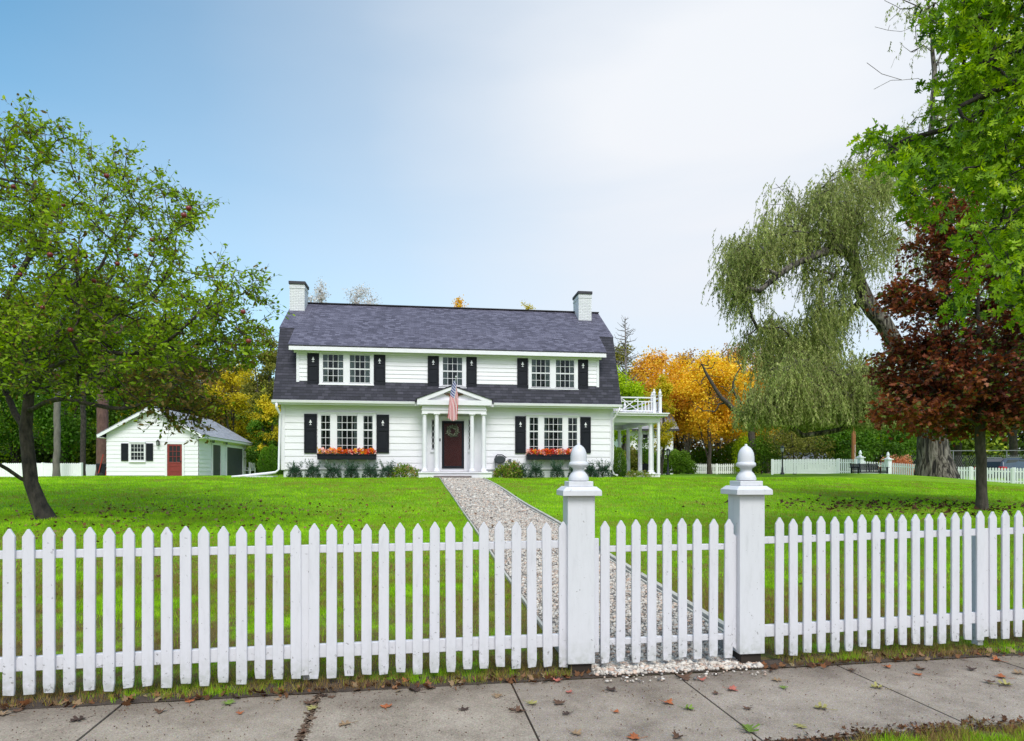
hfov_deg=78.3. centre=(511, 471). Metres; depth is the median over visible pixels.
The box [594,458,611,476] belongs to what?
yew shrub
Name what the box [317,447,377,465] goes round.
flower box
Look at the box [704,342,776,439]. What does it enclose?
autumn tree
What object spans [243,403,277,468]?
green tree
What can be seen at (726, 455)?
bush
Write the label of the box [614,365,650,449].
green tree
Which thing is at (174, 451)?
door
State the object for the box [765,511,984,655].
picket fence
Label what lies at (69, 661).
picket fence
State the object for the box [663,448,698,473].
bush
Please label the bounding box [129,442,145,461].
window
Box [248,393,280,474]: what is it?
autumn tree
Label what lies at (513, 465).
hydrangea
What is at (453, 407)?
flag
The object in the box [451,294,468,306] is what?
autumn tree
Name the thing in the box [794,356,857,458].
autumn tree
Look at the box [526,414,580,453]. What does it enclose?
window
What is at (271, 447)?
arborvitae
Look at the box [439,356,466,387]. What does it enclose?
window
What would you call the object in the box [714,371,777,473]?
autumn tree
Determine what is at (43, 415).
woodland tree
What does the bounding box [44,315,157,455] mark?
woodland tree
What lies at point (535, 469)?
yew shrub
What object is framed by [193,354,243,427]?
autumn tree
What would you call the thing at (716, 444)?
autumn tree
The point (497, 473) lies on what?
hydrangea
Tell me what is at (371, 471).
yew shrub
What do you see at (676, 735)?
fallen leaf
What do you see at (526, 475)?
yew shrub
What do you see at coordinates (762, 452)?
bush
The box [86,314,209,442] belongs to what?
woodland tree
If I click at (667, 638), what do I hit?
gate
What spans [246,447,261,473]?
bush
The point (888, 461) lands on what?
gate post
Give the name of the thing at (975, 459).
wire fence
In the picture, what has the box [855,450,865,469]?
gate post
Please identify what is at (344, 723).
fallen leaf
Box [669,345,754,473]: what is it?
autumn tree
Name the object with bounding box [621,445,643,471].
bush
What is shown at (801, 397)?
willow tree
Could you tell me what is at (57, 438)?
pine tree
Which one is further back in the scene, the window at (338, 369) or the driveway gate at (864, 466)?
the driveway gate at (864, 466)
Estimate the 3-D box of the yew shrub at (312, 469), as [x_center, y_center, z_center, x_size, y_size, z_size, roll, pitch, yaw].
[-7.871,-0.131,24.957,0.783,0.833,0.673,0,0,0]
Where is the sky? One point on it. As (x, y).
(500, 154)
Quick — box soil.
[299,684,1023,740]
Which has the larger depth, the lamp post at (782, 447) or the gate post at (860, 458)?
the gate post at (860, 458)
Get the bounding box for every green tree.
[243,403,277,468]
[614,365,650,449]
[811,426,883,472]
[846,423,916,464]
[872,427,970,463]
[898,299,1000,478]
[982,309,1023,391]
[985,309,1023,480]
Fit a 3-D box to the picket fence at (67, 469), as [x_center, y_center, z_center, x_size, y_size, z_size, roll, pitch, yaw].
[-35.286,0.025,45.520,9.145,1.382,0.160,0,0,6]
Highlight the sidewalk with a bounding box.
[0,655,1023,740]
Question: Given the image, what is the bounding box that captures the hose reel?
[494,454,506,466]
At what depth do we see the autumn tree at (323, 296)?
84.47 m
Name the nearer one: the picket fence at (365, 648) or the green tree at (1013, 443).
the picket fence at (365, 648)
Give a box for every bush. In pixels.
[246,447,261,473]
[611,445,625,472]
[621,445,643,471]
[637,447,665,473]
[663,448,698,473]
[686,446,725,472]
[715,438,739,472]
[731,431,760,472]
[747,429,785,474]
[878,454,913,474]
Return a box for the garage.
[96,406,252,475]
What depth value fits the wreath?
26.08 m
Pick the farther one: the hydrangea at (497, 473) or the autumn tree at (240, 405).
the autumn tree at (240, 405)
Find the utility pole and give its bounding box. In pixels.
[851,427,855,469]
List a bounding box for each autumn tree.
[139,380,230,422]
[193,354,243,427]
[199,364,260,443]
[235,325,280,423]
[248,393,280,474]
[308,276,330,302]
[342,281,380,303]
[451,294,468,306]
[521,302,535,309]
[613,341,647,411]
[623,345,701,438]
[644,374,677,474]
[661,352,714,473]
[662,347,716,473]
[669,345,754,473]
[694,347,752,473]
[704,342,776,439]
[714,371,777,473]
[731,348,795,473]
[758,426,844,474]
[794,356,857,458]
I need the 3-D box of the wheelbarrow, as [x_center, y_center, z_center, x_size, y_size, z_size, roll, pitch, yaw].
[-24.192,-0.300,37.233,0.711,1.506,0.370,0,0,-20]
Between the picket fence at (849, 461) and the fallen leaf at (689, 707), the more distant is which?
the picket fence at (849, 461)
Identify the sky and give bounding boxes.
[0,0,1023,400]
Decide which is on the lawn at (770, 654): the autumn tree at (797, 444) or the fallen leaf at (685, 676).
the autumn tree at (797, 444)
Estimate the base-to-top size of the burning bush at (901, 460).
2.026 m
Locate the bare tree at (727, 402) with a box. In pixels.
[690,351,756,472]
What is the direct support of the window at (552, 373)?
in the house at (379, 378)
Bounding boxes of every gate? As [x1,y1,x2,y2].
[599,518,733,663]
[849,448,888,472]
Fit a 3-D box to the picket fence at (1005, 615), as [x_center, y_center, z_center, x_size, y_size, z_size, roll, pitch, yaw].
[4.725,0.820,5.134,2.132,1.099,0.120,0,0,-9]
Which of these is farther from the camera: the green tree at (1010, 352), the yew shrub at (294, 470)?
the green tree at (1010, 352)
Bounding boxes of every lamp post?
[666,449,669,474]
[780,445,784,474]
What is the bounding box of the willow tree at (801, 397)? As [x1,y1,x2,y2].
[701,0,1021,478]
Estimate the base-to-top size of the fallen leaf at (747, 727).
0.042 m
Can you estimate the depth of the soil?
3.41 m
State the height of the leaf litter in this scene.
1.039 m
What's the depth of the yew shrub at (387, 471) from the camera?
25.23 m
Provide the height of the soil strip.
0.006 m
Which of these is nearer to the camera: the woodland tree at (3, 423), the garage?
the garage
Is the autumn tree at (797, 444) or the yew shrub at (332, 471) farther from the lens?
the autumn tree at (797, 444)
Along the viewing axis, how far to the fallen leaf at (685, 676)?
4.26 m
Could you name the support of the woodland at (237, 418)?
on the lawn at (770, 654)
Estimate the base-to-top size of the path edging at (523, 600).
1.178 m
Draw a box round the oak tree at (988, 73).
[841,0,1023,335]
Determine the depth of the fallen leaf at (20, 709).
3.68 m
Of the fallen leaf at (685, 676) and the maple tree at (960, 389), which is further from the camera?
the maple tree at (960, 389)
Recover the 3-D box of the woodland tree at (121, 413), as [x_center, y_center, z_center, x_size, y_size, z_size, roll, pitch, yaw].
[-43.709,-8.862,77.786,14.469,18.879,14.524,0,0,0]
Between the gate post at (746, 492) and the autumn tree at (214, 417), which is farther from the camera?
the autumn tree at (214, 417)
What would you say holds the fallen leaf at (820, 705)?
on the sidewalk
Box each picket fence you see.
[0,463,82,476]
[0,524,309,695]
[86,464,95,475]
[309,521,567,678]
[695,464,739,473]
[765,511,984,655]
[771,459,837,474]
[838,459,856,472]
[864,461,883,473]
[892,463,914,474]
[958,467,1023,483]
[972,510,1023,644]
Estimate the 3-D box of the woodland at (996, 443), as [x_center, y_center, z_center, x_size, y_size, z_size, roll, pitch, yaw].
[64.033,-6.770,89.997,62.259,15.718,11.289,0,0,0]
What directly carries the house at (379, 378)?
on the lawn at (770, 654)
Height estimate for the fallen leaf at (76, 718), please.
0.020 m
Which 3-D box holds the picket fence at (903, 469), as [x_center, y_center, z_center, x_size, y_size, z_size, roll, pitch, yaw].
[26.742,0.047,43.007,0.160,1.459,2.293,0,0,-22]
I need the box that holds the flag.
[448,376,457,420]
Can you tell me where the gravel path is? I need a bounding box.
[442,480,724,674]
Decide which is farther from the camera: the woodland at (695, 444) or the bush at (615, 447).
the woodland at (695, 444)
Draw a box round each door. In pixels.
[167,444,181,475]
[212,443,221,474]
[226,445,242,474]
[442,421,463,467]
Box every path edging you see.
[439,477,558,651]
[482,478,723,632]
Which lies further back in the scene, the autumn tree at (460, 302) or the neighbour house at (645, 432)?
the autumn tree at (460, 302)
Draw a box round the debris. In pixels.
[294,693,324,740]
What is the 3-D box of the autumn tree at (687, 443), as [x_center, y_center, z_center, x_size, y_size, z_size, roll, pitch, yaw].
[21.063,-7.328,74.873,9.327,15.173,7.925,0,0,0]
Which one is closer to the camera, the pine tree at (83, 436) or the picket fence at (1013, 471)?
the picket fence at (1013, 471)
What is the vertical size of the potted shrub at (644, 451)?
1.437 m
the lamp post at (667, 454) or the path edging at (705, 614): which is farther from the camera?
the lamp post at (667, 454)
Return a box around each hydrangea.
[389,462,418,477]
[492,463,514,477]
[501,460,524,477]
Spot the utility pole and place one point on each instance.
(853, 441)
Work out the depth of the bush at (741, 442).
56.00 m
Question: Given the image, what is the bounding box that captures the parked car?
[974,457,1023,482]
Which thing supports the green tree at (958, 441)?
on the lawn at (770, 654)
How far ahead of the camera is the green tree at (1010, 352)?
50.61 m
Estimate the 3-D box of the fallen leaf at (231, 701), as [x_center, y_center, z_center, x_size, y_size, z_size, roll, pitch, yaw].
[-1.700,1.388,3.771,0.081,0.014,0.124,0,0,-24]
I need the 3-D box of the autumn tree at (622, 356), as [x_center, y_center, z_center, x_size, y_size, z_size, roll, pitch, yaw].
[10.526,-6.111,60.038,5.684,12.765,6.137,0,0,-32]
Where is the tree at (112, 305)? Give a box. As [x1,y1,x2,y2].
[0,89,294,519]
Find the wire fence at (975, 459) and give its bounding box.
[911,450,1023,475]
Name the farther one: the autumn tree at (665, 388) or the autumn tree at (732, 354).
the autumn tree at (732, 354)
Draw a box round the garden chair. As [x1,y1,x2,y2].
[245,462,255,473]
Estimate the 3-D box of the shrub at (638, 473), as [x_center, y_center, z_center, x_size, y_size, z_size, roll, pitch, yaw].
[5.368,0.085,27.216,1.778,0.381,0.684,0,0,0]
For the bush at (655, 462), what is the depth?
49.28 m
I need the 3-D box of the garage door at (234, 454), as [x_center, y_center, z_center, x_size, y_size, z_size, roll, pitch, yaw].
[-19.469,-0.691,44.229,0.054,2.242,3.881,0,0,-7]
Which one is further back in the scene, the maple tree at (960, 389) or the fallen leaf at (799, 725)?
the maple tree at (960, 389)
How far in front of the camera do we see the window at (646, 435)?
54.90 m
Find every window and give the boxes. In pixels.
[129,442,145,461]
[317,412,376,450]
[319,353,373,385]
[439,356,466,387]
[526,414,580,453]
[528,358,578,389]
[642,433,648,443]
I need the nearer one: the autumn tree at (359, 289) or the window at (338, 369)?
the window at (338, 369)
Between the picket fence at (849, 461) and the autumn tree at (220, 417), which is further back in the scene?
the autumn tree at (220, 417)
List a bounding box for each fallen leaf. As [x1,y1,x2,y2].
[12,707,23,711]
[69,715,94,721]
[154,707,165,713]
[221,699,235,708]
[306,703,318,709]
[339,720,356,725]
[409,684,423,692]
[515,705,524,711]
[553,698,565,703]
[566,728,581,734]
[625,732,647,738]
[672,730,686,737]
[675,672,691,679]
[679,704,693,709]
[741,723,760,736]
[793,723,806,731]
[814,701,835,709]
[871,681,881,687]
[992,679,1012,684]
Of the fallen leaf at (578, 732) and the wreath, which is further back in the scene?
the wreath
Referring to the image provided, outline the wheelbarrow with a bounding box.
[96,454,105,475]
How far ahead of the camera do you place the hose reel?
26.14 m
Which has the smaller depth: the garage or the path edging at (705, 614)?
the path edging at (705, 614)
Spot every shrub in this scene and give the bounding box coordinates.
[286,461,302,476]
[304,458,322,477]
[323,461,342,477]
[343,459,359,477]
[361,461,378,477]
[378,460,396,477]
[514,462,528,477]
[528,461,544,477]
[550,459,564,477]
[584,460,597,476]
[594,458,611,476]
[615,470,654,476]
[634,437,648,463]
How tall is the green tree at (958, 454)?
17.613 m
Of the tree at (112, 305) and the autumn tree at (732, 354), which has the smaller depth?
the tree at (112, 305)
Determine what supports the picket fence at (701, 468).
on the lawn at (770, 654)
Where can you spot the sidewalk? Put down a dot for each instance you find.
(777, 704)
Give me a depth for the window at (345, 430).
25.62 m
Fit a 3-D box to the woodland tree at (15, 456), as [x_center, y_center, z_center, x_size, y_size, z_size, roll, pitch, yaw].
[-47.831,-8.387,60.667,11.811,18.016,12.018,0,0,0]
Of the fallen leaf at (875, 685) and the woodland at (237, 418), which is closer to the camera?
the fallen leaf at (875, 685)
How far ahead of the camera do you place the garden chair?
47.12 m
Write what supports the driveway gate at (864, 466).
on the lawn at (770, 654)
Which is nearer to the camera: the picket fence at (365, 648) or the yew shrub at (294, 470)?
the picket fence at (365, 648)
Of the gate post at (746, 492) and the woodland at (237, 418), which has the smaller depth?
the gate post at (746, 492)
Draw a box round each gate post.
[557,443,601,672]
[721,444,772,663]
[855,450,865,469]
[882,452,893,473]
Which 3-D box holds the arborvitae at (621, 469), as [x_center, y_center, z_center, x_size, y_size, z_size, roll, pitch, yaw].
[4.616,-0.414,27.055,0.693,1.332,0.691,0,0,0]
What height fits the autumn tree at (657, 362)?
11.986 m
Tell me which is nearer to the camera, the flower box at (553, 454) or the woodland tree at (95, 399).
the flower box at (553, 454)
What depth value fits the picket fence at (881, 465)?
44.27 m
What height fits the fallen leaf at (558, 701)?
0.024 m
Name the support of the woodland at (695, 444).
on the lawn at (770, 654)
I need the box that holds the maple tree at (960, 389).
[858,183,1023,509]
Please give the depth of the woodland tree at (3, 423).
56.53 m
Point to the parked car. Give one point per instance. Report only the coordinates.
(1003, 463)
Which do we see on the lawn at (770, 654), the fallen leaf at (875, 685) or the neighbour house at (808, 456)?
the neighbour house at (808, 456)
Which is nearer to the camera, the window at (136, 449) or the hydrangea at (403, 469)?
the hydrangea at (403, 469)
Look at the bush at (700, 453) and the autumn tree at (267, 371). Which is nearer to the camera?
the autumn tree at (267, 371)
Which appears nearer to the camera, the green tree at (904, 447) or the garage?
the garage
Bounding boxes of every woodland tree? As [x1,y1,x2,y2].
[0,300,79,463]
[0,346,39,455]
[0,347,95,437]
[1,313,127,463]
[33,328,158,435]
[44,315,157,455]
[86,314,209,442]
[109,332,208,422]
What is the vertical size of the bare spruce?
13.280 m
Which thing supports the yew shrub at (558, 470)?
on the lawn at (770, 654)
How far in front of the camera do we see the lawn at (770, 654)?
10.47 m
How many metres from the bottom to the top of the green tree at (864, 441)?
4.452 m
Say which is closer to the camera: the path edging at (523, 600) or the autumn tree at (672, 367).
the path edging at (523, 600)
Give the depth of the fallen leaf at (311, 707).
3.71 m
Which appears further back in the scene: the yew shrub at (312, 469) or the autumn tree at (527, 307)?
the autumn tree at (527, 307)
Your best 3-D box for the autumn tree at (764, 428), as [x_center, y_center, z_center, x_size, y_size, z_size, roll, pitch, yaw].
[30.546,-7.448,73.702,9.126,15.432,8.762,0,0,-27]
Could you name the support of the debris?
on the sidewalk
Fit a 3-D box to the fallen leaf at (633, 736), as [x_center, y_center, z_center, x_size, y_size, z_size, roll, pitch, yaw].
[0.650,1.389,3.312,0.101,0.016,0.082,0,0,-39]
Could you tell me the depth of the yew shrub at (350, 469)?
25.08 m
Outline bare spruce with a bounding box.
[614,316,647,451]
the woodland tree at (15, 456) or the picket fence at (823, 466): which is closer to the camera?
the picket fence at (823, 466)
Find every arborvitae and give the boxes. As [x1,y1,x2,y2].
[257,446,271,474]
[264,444,280,474]
[270,447,283,474]
[612,447,627,475]
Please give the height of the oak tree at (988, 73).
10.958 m
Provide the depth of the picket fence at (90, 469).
49.79 m
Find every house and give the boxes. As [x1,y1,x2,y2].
[231,281,669,477]
[614,399,678,473]
[765,453,835,473]
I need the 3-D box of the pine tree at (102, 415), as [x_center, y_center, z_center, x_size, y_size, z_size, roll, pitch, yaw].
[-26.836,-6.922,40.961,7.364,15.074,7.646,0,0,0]
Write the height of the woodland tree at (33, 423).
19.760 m
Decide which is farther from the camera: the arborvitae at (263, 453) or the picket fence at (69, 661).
the arborvitae at (263, 453)
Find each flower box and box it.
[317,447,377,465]
[526,448,571,465]
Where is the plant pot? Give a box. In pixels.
[637,464,647,471]
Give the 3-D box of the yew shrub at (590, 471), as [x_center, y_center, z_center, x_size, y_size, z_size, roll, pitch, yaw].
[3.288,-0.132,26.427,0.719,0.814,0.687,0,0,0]
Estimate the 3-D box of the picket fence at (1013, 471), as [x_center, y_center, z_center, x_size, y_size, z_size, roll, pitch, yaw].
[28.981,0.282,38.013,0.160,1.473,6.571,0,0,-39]
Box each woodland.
[0,369,278,441]
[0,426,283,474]
[225,376,763,472]
[733,419,1023,474]
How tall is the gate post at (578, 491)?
1.905 m
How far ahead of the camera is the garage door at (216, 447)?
40.42 m
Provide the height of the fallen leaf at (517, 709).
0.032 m
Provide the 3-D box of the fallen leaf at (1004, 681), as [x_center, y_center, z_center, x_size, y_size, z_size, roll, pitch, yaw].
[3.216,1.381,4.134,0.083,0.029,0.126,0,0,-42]
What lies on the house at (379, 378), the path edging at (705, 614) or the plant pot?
the plant pot
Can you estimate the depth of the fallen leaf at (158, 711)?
3.65 m
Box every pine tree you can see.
[3,264,113,475]
[22,249,153,475]
[38,251,127,475]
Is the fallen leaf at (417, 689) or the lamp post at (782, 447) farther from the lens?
the lamp post at (782, 447)
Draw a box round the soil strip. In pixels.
[0,646,1023,709]
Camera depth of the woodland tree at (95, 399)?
75.87 m
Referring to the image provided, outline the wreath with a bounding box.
[446,424,459,436]
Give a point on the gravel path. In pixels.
(720, 643)
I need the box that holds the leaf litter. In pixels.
[0,484,1023,740]
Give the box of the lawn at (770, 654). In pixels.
[0,472,1023,740]
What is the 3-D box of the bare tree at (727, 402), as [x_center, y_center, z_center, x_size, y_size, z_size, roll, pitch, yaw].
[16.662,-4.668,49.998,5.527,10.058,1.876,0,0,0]
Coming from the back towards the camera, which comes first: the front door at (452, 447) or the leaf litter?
the front door at (452, 447)
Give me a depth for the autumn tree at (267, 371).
51.40 m

